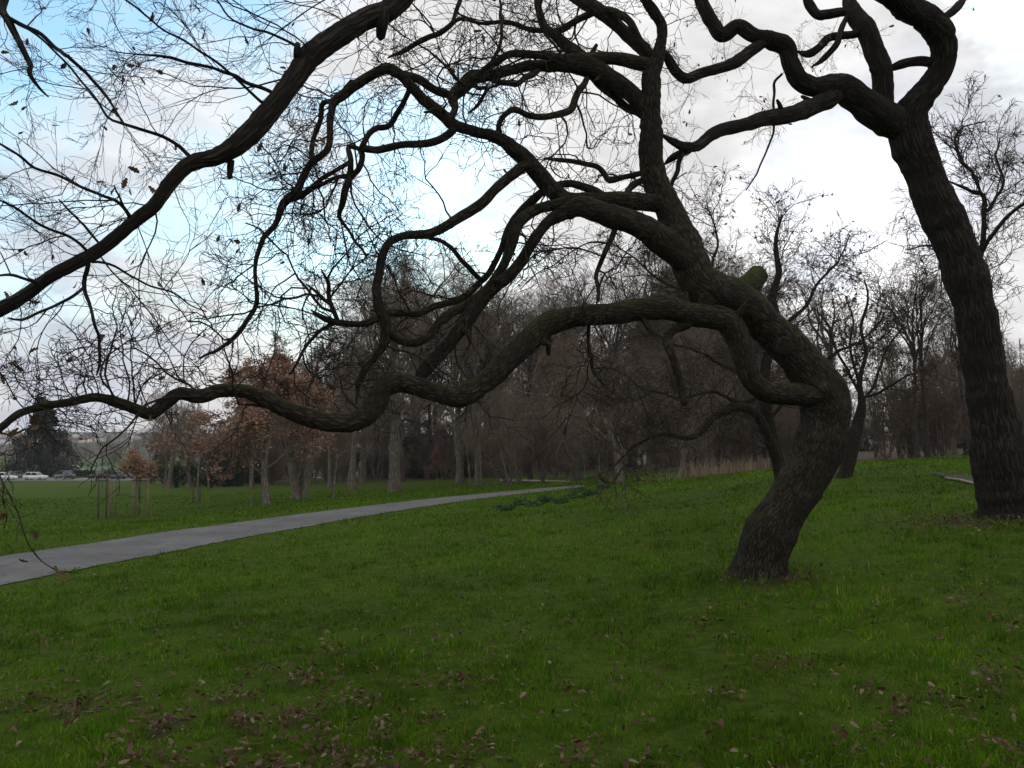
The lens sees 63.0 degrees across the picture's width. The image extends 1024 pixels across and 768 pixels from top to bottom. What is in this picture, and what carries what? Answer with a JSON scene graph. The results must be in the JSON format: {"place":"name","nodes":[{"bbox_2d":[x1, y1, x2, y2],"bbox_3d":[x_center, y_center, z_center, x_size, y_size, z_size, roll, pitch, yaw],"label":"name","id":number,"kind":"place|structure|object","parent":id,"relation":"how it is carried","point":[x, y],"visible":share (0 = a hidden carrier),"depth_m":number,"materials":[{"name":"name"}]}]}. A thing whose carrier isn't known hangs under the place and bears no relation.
{"place":"outdoors","nodes":[
{"label":"outdoors","id":0,"kind":"place"},
{"bbox_2d":[0,477,320,480],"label":"road","id":1,"kind":"structure","parent":0,"point":[60,479],"depth_m":161.02,"materials":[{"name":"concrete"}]},
{"bbox_2d":[0,485,584,584],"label":"path","id":2,"kind":"structure","parent":0,"point":[13,568],"depth_m":19.27,"materials":[{"name":"grey asphalt"}]},
{"bbox_2d":[0,432,1023,767],"bbox_3d":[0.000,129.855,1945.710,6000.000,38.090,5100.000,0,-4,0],"label":"ground","id":3,"kind":"structure","parent":0,"point":[72,490],"depth_m":7.21,"materials":[{"name":"green plant"}]},
{"bbox_2d":[0,396,91,476],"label":"cedar tree","id":4,"kind":"object","parent":3,"relation":"on","point":[42,460],"visible":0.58,"depth_m":181.01,"materials":[{"name":"green plant"}]},
{"bbox_2d":[97,478,116,518],"bbox_3d":[-19.267,5.588,39.832,0.329,2.254,1.851,0,-4,-5],"label":"tree guard","id":5,"kind":"object","parent":3,"relation":"on","point":[115,500],"visible":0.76,"depth_m":40.34,"materials":[{"name":"brown wood"}]},
{"bbox_2d":[118,446,158,515],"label":"staked sapling","id":6,"kind":"object","parent":3,"relation":"on","point":[135,464],"visible":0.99,"depth_m":40.73,"materials":[{"name":"brown plant"}]},
{"bbox_2d":[131,478,150,516],"bbox_3d":[-18.151,5.722,41.138,0.875,2.220,1.484,1,-4,-10],"label":"tree guard","id":7,"kind":"object","parent":3,"relation":"on","point":[148,480],"visible":0.71,"depth_m":40.66,"materials":[{"name":"brown wood"}]},
{"bbox_2d":[136,385,181,486],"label":"bare tree","id":8,"kind":"object","parent":3,"relation":"on","point":[166,463],"visible":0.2,"depth_m":91.86,"materials":[{"name":"brown plant"}]},
{"bbox_2d":[150,445,185,483],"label":"evergreen bush","id":9,"kind":"object","parent":3,"relation":"on","point":[161,474],"visible":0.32,"depth_m":111.96,"materials":[{"name":"green plant"}]},
{"bbox_2d":[141,379,200,488],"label":"bare tree","id":10,"kind":"object","parent":3,"relation":"on","point":[169,480],"visible":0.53,"depth_m":85.45,"materials":[{"name":"brown plant"}]},
{"bbox_2d":[167,463,186,487],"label":"evergreen bush","id":11,"kind":"object","parent":3,"relation":"on","point":[175,475],"visible":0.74,"depth_m":87.48,"materials":[{"name":"green plant"}]},
{"bbox_2d":[170,418,206,490],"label":"bare tree","id":12,"kind":"object","parent":3,"relation":"on","point":[188,464],"visible":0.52,"depth_m":72.43,"materials":[{"name":"brown plant"}]},
{"bbox_2d":[166,403,219,501],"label":"young tree","id":13,"kind":"object","parent":3,"relation":"on","point":[198,460],"visible":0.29,"depth_m":50.25,"materials":[{"name":"brown plant"}]},
{"bbox_2d":[185,410,224,489],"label":"bare tree","id":14,"kind":"object","parent":3,"relation":"on","point":[208,482],"visible":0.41,"depth_m":73.19,"materials":[{"name":"brown plant"}]},
{"bbox_2d":[192,453,230,487],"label":"evergreen bush","id":15,"kind":"object","parent":3,"relation":"on","point":[203,479],"visible":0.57,"depth_m":83.27,"materials":[{"name":"green plant"}]},
{"bbox_2d":[218,450,255,486],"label":"evergreen bush","id":16,"kind":"object","parent":3,"relation":"on","point":[236,481],"visible":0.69,"depth_m":85.36,"materials":[{"name":"green plant"}]},
{"bbox_2d":[142,349,342,504],"bbox_3d":[-13.260,2.272,43.476,10.506,8.271,8.339,2,-5,-29],"label":"rust leaved tree","id":17,"kind":"object","parent":3,"relation":"on","point":[281,384],"visible":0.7,"depth_m":43.12,"materials":[{"name":"brown plant"}]},
{"bbox_2d":[235,427,267,505],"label":"young tree","id":18,"kind":"object","parent":3,"relation":"on","point":[249,468],"visible":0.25,"depth_m":43.23,"materials":[{"name":"brown plant"}]},
{"bbox_2d":[258,435,285,484],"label":"thicket shrub","id":19,"kind":"object","parent":3,"relation":"on","point":[272,458],"visible":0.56,"depth_m":87.93,"materials":[{"name":"brown plant"}]},
{"bbox_2d":[255,330,339,498],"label":"many stemmed tree","id":20,"kind":"object","parent":3,"relation":"on","point":[300,487],"visible":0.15,"depth_m":48.92,"materials":[{"name":"brown plant"}]},
{"bbox_2d":[312,437,341,481],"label":"thicket shrub","id":21,"kind":"object","parent":3,"relation":"on","point":[324,467],"visible":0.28,"depth_m":94.16,"materials":[{"name":"brown plant"}]},
{"bbox_2d":[304,345,353,486],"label":"bare tree","id":22,"kind":"object","parent":3,"relation":"on","point":[329,483],"visible":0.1,"depth_m":72.73,"materials":[{"name":"brown plant"}]},
{"bbox_2d":[322,434,349,482],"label":"thicket shrub","id":23,"kind":"object","parent":3,"relation":"on","point":[334,465],"visible":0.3,"depth_m":86.01,"materials":[{"name":"brown plant"}]},
{"bbox_2d":[329,403,357,497],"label":"young tree","id":24,"kind":"object","parent":3,"relation":"on","point":[340,452],"visible":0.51,"depth_m":47.86,"materials":[{"name":"brown plant"}]},
{"bbox_2d":[323,387,382,481],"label":"bare tree","id":25,"kind":"object","parent":3,"relation":"on","point":[351,433],"visible":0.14,"depth_m":91.93,"materials":[{"name":"brown plant"}]},
{"bbox_2d":[303,321,413,483],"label":"bare tree","id":26,"kind":"object","parent":3,"relation":"on","point":[363,475],"visible":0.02,"depth_m":78.58,"materials":[{"name":"brown plant"}]},
{"bbox_2d":[321,328,411,486],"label":"bare tree","id":27,"kind":"object","parent":3,"relation":"on","point":[357,439],"visible":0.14,"depth_m":70.49,"materials":[{"name":"brown plant"}]},
{"bbox_2d":[356,444,380,478],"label":"evergreen bush","id":28,"kind":"object","parent":3,"relation":"on","point":[358,459],"visible":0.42,"depth_m":102.61,"materials":[{"name":"green plant"}]},
{"bbox_2d":[324,294,413,490],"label":"bare tree","id":29,"kind":"object","parent":3,"relation":"on","point":[353,485],"visible":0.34,"depth_m":62.10,"materials":[{"name":"brown plant"}]},
{"bbox_2d":[266,216,495,490],"bbox_3d":[-9.532,-1.710,56.437,12.531,18.260,13.396,3,-5,-33],"label":"bare tree","id":30,"kind":"object","parent":3,"relation":"on","point":[394,482],"visible":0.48,"depth_m":56.45,"materials":[{"name":"brown plant"}]},
{"bbox_2d":[366,402,401,479],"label":"thicket shrub","id":31,"kind":"object","parent":3,"relation":"on","point":[382,445],"visible":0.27,"depth_m":98.94,"materials":[{"name":"brown plant"}]},
{"bbox_2d":[348,228,437,478],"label":"bare tree","id":32,"kind":"object","parent":3,"relation":"on","point":[384,473],"visible":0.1,"depth_m":101.66,"materials":[{"name":"brown plant"}]},
{"bbox_2d":[341,253,449,480],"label":"bare tree","id":33,"kind":"object","parent":3,"relation":"on","point":[400,445],"visible":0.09,"depth_m":89.86,"materials":[{"name":"brown plant"}]},
{"bbox_2d":[402,436,441,478],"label":"evergreen bush","id":34,"kind":"object","parent":3,"relation":"on","point":[415,472],"visible":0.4,"depth_m":97.90,"materials":[{"name":"green plant"}]},
{"bbox_2d":[405,418,445,479],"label":"thicket shrub","id":35,"kind":"object","parent":3,"relation":"on","point":[424,447],"visible":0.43,"depth_m":93.74,"materials":[{"name":"brown plant"}]},
{"bbox_2d":[0,0,851,580],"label":"oak tree","id":36,"kind":"object","parent":3,"relation":"on","point":[734,312],"visible":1,"depth_m":8.00,"materials":[{"name":"brown plant"}]},
{"bbox_2d":[399,286,456,478],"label":"bare tree","id":37,"kind":"object","parent":3,"relation":"on","point":[431,476],"visible":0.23,"depth_m":91.11,"materials":[{"name":"brown plant"}]},
{"bbox_2d":[424,444,452,486],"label":"red leaved sapling","id":38,"kind":"object","parent":3,"relation":"on","point":[436,456],"visible":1,"depth_m":61.67,"materials":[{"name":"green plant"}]},
{"bbox_2d":[405,285,476,478],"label":"bare tree","id":39,"kind":"object","parent":3,"relation":"on","point":[435,473],"visible":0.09,"depth_m":94.14,"materials":[{"name":"brown plant"}]},
{"bbox_2d":[423,413,462,479],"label":"thicket shrub","id":40,"kind":"object","parent":3,"relation":"on","point":[447,456],"visible":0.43,"depth_m":87.73,"materials":[{"name":"brown plant"}]},
{"bbox_2d":[402,257,510,484],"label":"bare tree","id":41,"kind":"object","parent":3,"relation":"on","point":[458,481],"visible":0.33,"depth_m":67.76,"materials":[{"name":"brown plant"}]},
{"bbox_2d":[401,240,519,481],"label":"bare tree","id":42,"kind":"object","parent":3,"relation":"on","point":[474,370],"visible":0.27,"depth_m":71.65,"materials":[{"name":"brown plant"}]},
{"bbox_2d":[454,412,472,485],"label":"young tree","id":43,"kind":"object","parent":3,"relation":"on","point":[465,445],"visible":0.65,"depth_m":61.75,"materials":[{"name":"brown plant"}]},
{"bbox_2d":[402,284,533,482],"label":"bare tree","id":44,"kind":"object","parent":3,"relation":"on","point":[456,415],"visible":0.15,"depth_m":72.84,"materials":[{"name":"brown plant"}]},
{"bbox_2d":[463,404,484,485],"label":"young tree","id":45,"kind":"object","parent":3,"relation":"on","point":[471,442],"visible":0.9,"depth_m":59.65,"materials":[{"name":"brown plant"}]},
{"bbox_2d":[458,404,489,484],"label":"young tree","id":46,"kind":"object","parent":3,"relation":"on","point":[475,409],"visible":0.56,"depth_m":63.21,"materials":[{"name":"brown plant"}]},
{"bbox_2d":[462,413,498,475],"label":"thicket shrub","id":47,"kind":"object","parent":3,"relation":"on","point":[483,452],"visible":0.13,"depth_m":88.62,"materials":[{"name":"brown plant"}]},
{"bbox_2d":[432,288,536,481],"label":"bare tree","id":48,"kind":"object","parent":3,"relation":"on","point":[485,361],"visible":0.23,"depth_m":74.29,"materials":[{"name":"brown plant"}]},
{"bbox_2d":[449,275,547,476],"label":"bare tree","id":49,"kind":"object","parent":3,"relation":"on","point":[543,300],"visible":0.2,"depth_m":90.78,"materials":[{"name":"brown plant"}]},
{"bbox_2d":[488,450,516,483],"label":"thicket shrub","id":50,"kind":"object","parent":3,"relation":"on","point":[500,472],"visible":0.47,"depth_m":61.96,"materials":[{"name":"brown plant"}]},
{"bbox_2d":[472,379,533,487],"bbox_3d":[-0.578,3.470,51.884,3.785,8.740,4.331,1,-4,-10],"label":"thicket shrub","id":51,"kind":"object","parent":3,"relation":"on","point":[504,438],"visible":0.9,"depth_m":51.72,"materials":[{"name":"brown plant"}]},
{"bbox_2d":[0,0,1023,519],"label":"leaning tree","id":52,"kind":"object","parent":3,"relation":"on","point":[996,424],"visible":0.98,"depth_m":10.26,"materials":[{"name":"brown plant"}]},
{"bbox_2d":[0,458,1023,767],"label":"leaf litter","id":53,"kind":"object","parent":3,"relation":"on","point":[262,762],"visible":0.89,"depth_m":4.85,"materials":[{"name":"brown plant"}]},
{"bbox_2d":[496,379,537,483],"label":"thicket shrub","id":54,"kind":"object","parent":3,"relation":"on","point":[524,455],"visible":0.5,"depth_m":59.46,"materials":[{"name":"brown plant"}]},
{"bbox_2d":[459,341,595,479],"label":"brown leaved oak","id":55,"kind":"object","parent":3,"relation":"on","point":[531,401],"visible":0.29,"depth_m":66.25,"materials":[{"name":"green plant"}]},
{"bbox_2d":[498,303,563,479],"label":"bare tree","id":56,"kind":"object","parent":3,"relation":"on","point":[530,474],"visible":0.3,"depth_m":71.47,"materials":[{"name":"brown plant"}]},
{"bbox_2d":[487,284,575,475],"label":"bare tree","id":57,"kind":"object","parent":3,"relation":"on","point":[534,473],"visible":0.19,"depth_m":85.92,"materials":[{"name":"brown plant"}]},
{"bbox_2d":[525,427,557,478],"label":"thicket shrub","id":58,"kind":"object","parent":3,"relation":"on","point":[532,458],"visible":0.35,"depth_m":59.17,"materials":[{"name":"brown plant"}]},
{"bbox_2d":[525,409,562,481],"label":"thicket shrub","id":59,"kind":"object","parent":3,"relation":"on","point":[541,451],"visible":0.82,"depth_m":58.32,"materials":[{"name":"brown plant"}]},
{"bbox_2d":[496,265,616,470],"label":"bare tree","id":60,"kind":"object","parent":3,"relation":"on","point":[557,307],"visible":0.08,"depth_m":112.91,"materials":[{"name":"brown plant"}]},
{"bbox_2d":[519,290,621,474],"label":"bare tree","id":61,"kind":"object","parent":3,"relation":"on","point":[566,336],"visible":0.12,"depth_m":89.65,"materials":[{"name":"brown plant"}]},
{"bbox_2d":[517,242,631,440],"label":"bare tree","id":62,"kind":"object","parent":3,"relation":"on","point":[567,294],"visible":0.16,"depth_m":110.61,"materials":[{"name":"brown plant"}]},
{"bbox_2d":[558,389,594,479],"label":"thicket shrub","id":63,"kind":"object","parent":3,"relation":"on","point":[570,461],"visible":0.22,"depth_m":60.64,"materials":[{"name":"brown plant"}]},
{"bbox_2d":[500,329,687,482],"bbox_3d":[3.709,1.083,42.035,10.653,8.127,7.560,2,-5,-25],"label":"brown leaved oak","id":64,"kind":"object","parent":3,"relation":"on","point":[580,380],"visible":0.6,"depth_m":42.30,"materials":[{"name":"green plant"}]},
{"bbox_2d":[545,254,658,473],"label":"bare tree","id":65,"kind":"object","parent":3,"relation":"on","point":[613,299],"visible":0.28,"depth_m":70.52,"materials":[{"name":"brown plant"}]},
{"bbox_2d":[582,393,623,476],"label":"thicket shrub","id":66,"kind":"object","parent":3,"relation":"on","point":[602,456],"visible":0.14,"depth_m":59.23,"materials":[{"name":"brown plant"}]},
{"bbox_2d":[595,385,640,472],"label":"thicket shrub","id":67,"kind":"object","parent":3,"relation":"on","point":[629,441],"visible":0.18,"depth_m":58.54,"materials":[{"name":"brown plant"}]},
{"bbox_2d":[594,437,652,484],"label":"fallen branch","id":68,"kind":"object","parent":3,"relation":"on","point":[612,482],"visible":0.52,"depth_m":39.65,"materials":[{"name":"brown wood"}]},
{"bbox_2d":[610,264,683,468],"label":"bare tree","id":69,"kind":"object","parent":3,"relation":"on","point":[664,463],"visible":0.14,"depth_m":78.26,"materials":[{"name":"brown plant"}]},
{"bbox_2d":[615,319,680,470],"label":"bare tree","id":70,"kind":"object","parent":3,"relation":"on","point":[653,359],"visible":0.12,"depth_m":76.16,"materials":[{"name":"brown plant"}]},
{"bbox_2d":[638,421,673,472],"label":"thicket shrub","id":71,"kind":"object","parent":3,"relation":"on","point":[656,462],"visible":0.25,"depth_m":62.81,"materials":[{"name":"brown plant"}]},
{"bbox_2d":[598,238,714,465],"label":"bare tree","id":72,"kind":"object","parent":3,"relation":"on","point":[643,272],"visible":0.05,"depth_m":94.87,"materials":[{"name":"brown plant"}]},
{"bbox_2d":[592,327,743,478],"bbox_3d":[7.474,0.933,37.090,7.200,6.884,6.398,1,-4,-12],"label":"brown leaved oak","id":73,"kind":"object","parent":3,"relation":"on","point":[684,451],"visible":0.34,"depth_m":36.83,"materials":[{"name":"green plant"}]},
{"bbox_2d":[651,371,693,471],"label":"thicket shrub","id":74,"kind":"object","parent":3,"relation":"on","point":[673,458],"visible":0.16,"depth_m":60.84,"materials":[{"name":"brown plant"}]},
{"bbox_2d":[603,249,748,467],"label":"bare tree","id":75,"kind":"object","parent":3,"relation":"on","point":[666,320],"visible":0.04,"depth_m":77.21,"materials":[{"name":"brown plant"}]},
{"bbox_2d":[657,338,716,471],"bbox_3d":[12.931,2.349,60.587,4.084,11.701,4.673,4,-6,-41],"label":"thicket shrub","id":76,"kind":"object","parent":3,"relation":"on","point":[690,455],"visible":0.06,"depth_m":60.44,"materials":[{"name":"brown plant"}]},
{"bbox_2d":[654,328,739,475],"bbox_3d":[10.723,0.300,47.029,5.276,9.923,3.870,2,-4,-21],"label":"thicket shrub","id":77,"kind":"object","parent":3,"relation":"on","point":[701,442],"visible":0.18,"depth_m":46.81,"materials":[{"name":"brown plant"}]},
{"bbox_2d":[639,228,754,457],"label":"bare tree","id":78,"kind":"object","parent":3,"relation":"on","point":[672,289],"visible":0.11,"depth_m":73.58,"materials":[{"name":"brown plant"}]},
{"bbox_2d":[689,353,756,471],"bbox_3d":[12.262,1.432,49.674,3.758,7.887,5.124,3,-5,-34],"label":"thicket shrub","id":79,"kind":"object","parent":3,"relation":"on","point":[722,451],"visible":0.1,"depth_m":49.21,"materials":[{"name":"brown plant"}]},
{"bbox_2d":[664,243,800,462],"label":"bare tree","id":80,"kind":"object","parent":3,"relation":"on","point":[733,274],"visible":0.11,"depth_m":73.39,"materials":[{"name":"brown plant"}]},
{"bbox_2d":[729,415,758,467],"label":"thicket shrub","id":81,"kind":"object","parent":3,"relation":"on","point":[739,446],"visible":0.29,"depth_m":51.42,"materials":[{"name":"brown plant"}]},
{"bbox_2d":[558,158,933,514],"bbox_3d":[5.627,-1.308,21.617,9.958,9.121,5.525,2,-5,-23],"label":"oak tree","id":82,"kind":"object","parent":3,"relation":"on","point":[764,416],"visible":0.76,"depth_m":20.63,"materials":[{"name":"brown plant"}]},
{"bbox_2d":[724,289,789,461],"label":"bare tree","id":83,"kind":"object","parent":3,"relation":"on","point":[755,457],"visible":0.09,"depth_m":72.42,"materials":[{"name":"brown plant"}]},
{"bbox_2d":[741,245,802,457],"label":"bare tree","id":84,"kind":"object","parent":3,"relation":"on","point":[758,441],"visible":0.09,"depth_m":104.32,"materials":[{"name":"brown plant"}]},
{"bbox_2d":[768,405,798,462],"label":"thicket shrub","id":85,"kind":"object","parent":3,"relation":"on","point":[789,436],"visible":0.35,"depth_m":48.39,"materials":[{"name":"brown plant"}]},
{"bbox_2d":[756,262,895,389],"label":"bare tree","id":86,"kind":"object","parent":3,"relation":"on","point":[811,306],"visible":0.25,"depth_m":65.08,"materials":[{"name":"brown plant"}]},
{"bbox_2d":[801,270,940,478],"bbox_3d":[8.852,-0.152,20.756,3.351,5.673,2.629,0,-4,0],"label":"oak tree","id":87,"kind":"object","parent":3,"relation":"on","point":[848,464],"visible":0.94,"depth_m":20.47,"materials":[{"name":"brown plant"}]},
{"bbox_2d":[859,422,888,451],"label":"evergreen bush","id":88,"kind":"object","parent":3,"relation":"on","point":[865,446],"visible":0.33,"depth_m":113.93,"materials":[{"name":"green plant"}]},
{"bbox_2d":[862,397,893,457],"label":"thicket shrub","id":89,"kind":"object","parent":3,"relation":"on","point":[876,449],"visible":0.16,"depth_m":53.25,"materials":[{"name":"brown plant"}]},
{"bbox_2d":[856,369,935,459],"bbox_3d":[16.852,1.288,37.529,2.739,4.532,3.734,1,-4,-10],"label":"thicket shrub","id":90,"kind":"object","parent":3,"relation":"on","point":[895,423],"visible":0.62,"depth_m":37.22,"materials":[{"name":"brown plant"}]},
{"bbox_2d":[863,319,936,458],"bbox_3d":[17.510,0.836,38.424,3.769,7.940,3.294,2,-4,-20],"label":"thicket shrub","id":91,"kind":"object","parent":3,"relation":"on","point":[888,380],"visible":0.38,"depth_m":37.94,"materials":[{"name":"brown plant"}]},
{"bbox_2d":[844,240,965,458],"bbox_3d":[15.998,-1.314,33.677,4.906,8.831,4.149,-2,-5,22],"label":"bare tree","id":92,"kind":"object","parent":3,"relation":"on","point":[914,352],"visible":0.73,"depth_m":33.27,"materials":[{"name":"brown plant"}]},
{"bbox_2d":[872,247,959,457],"bbox_3d":[16.994,-1.502,34.245,4.001,9.280,4.004,-3,-5,32],"label":"bare tree","id":93,"kind":"object","parent":3,"relation":"on","point":[927,453],"visible":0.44,"depth_m":34.09,"materials":[{"name":"brown plant"}]},
{"bbox_2d":[885,380,951,458],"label":"thicket shrub","id":94,"kind":"object","parent":3,"relation":"on","point":[910,448],"visible":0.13,"depth_m":38.97,"materials":[{"name":"brown plant"}]},
{"bbox_2d":[902,326,957,455],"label":"bare tree","id":95,"kind":"object","parent":3,"relation":"on","point":[944,368],"visible":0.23,"depth_m":54.84,"materials":[{"name":"brown plant"}]},
{"bbox_2d":[905,313,964,454],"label":"bare tree","id":96,"kind":"object","parent":3,"relation":"on","point":[954,447],"visible":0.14,"depth_m":58.77,"materials":[{"name":"brown plant"}]},
{"bbox_2d":[909,369,970,456],"bbox_3d":[19.501,1.309,37.254,3.780,4.216,3.098,-4,-6,41],"label":"thicket shrub","id":97,"kind":"object","parent":3,"relation":"on","point":[958,430],"visible":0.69,"depth_m":37.15,"materials":[{"name":"brown plant"}]},
{"bbox_2d":[865,71,1023,372],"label":"slender tree","id":98,"kind":"object","parent":3,"relation":"on","point":[984,223],"visible":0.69,"depth_m":16.87,"materials":[{"name":"brown plant"}]},
{"bbox_2d":[919,262,1013,455],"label":"bare tree","id":99,"kind":"object","parent":3,"relation":"on","point":[958,367],"visible":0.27,"depth_m":38.19,"materials":[{"name":"brown plant"}]},
{"bbox_2d":[929,330,1015,455],"bbox_3d":[21.344,0.022,38.189,4.337,6.878,3.181,2,-5,-26],"label":"thicket shrub","id":100,"kind":"object","parent":3,"relation":"on","point":[1010,357],"visible":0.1,"depth_m":37.90,"materials":[{"name":"brown plant"}]},
{"bbox_2d":[1002,329,1023,432],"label":"thicket shrub","id":101,"kind":"object","parent":3,"relation":"on","point":[1017,377],"visible":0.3,"depth_m":41.56,"materials":[{"name":"brown plant"}]},
{"bbox_2d":[0,0,1023,434],"label":"sky","id":102,"kind":"structure","parent":0,"point":[830,151],"materials":[{"name":"white"}]},
{"bbox_2d":[642,450,770,482],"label":"dry grass","id":103,"kind":"structure","parent":0,"point":[714,469],"depth_m":35.75,"materials":[{"name":"plant"}]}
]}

